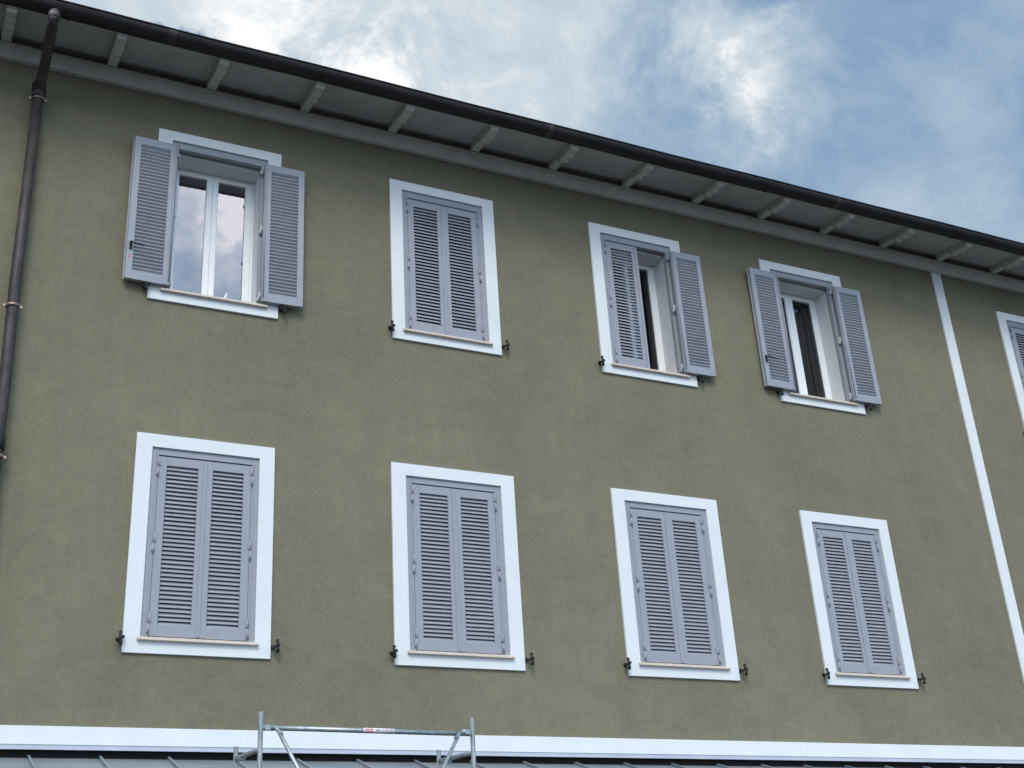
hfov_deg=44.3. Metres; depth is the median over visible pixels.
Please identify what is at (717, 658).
window
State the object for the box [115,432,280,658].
window
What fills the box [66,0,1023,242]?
sky
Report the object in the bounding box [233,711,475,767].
scaffold tower
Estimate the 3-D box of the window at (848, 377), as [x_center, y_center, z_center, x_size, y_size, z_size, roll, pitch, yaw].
[3.709,-0.552,15.929,1.781,1.970,0.527,9,-28,-25]
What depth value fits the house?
13.11 m
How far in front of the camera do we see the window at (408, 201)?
13.73 m
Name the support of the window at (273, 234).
in the house
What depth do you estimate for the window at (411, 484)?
12.30 m
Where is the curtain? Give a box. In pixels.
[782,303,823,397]
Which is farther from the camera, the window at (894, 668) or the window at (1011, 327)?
the window at (1011, 327)
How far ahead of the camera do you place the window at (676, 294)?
14.90 m
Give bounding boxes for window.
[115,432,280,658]
[122,128,304,319]
[388,179,509,355]
[389,462,534,670]
[587,222,715,387]
[610,488,748,680]
[746,259,881,414]
[799,510,925,688]
[995,311,1023,433]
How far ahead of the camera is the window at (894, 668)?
14.41 m
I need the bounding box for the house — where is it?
[0,0,1023,767]

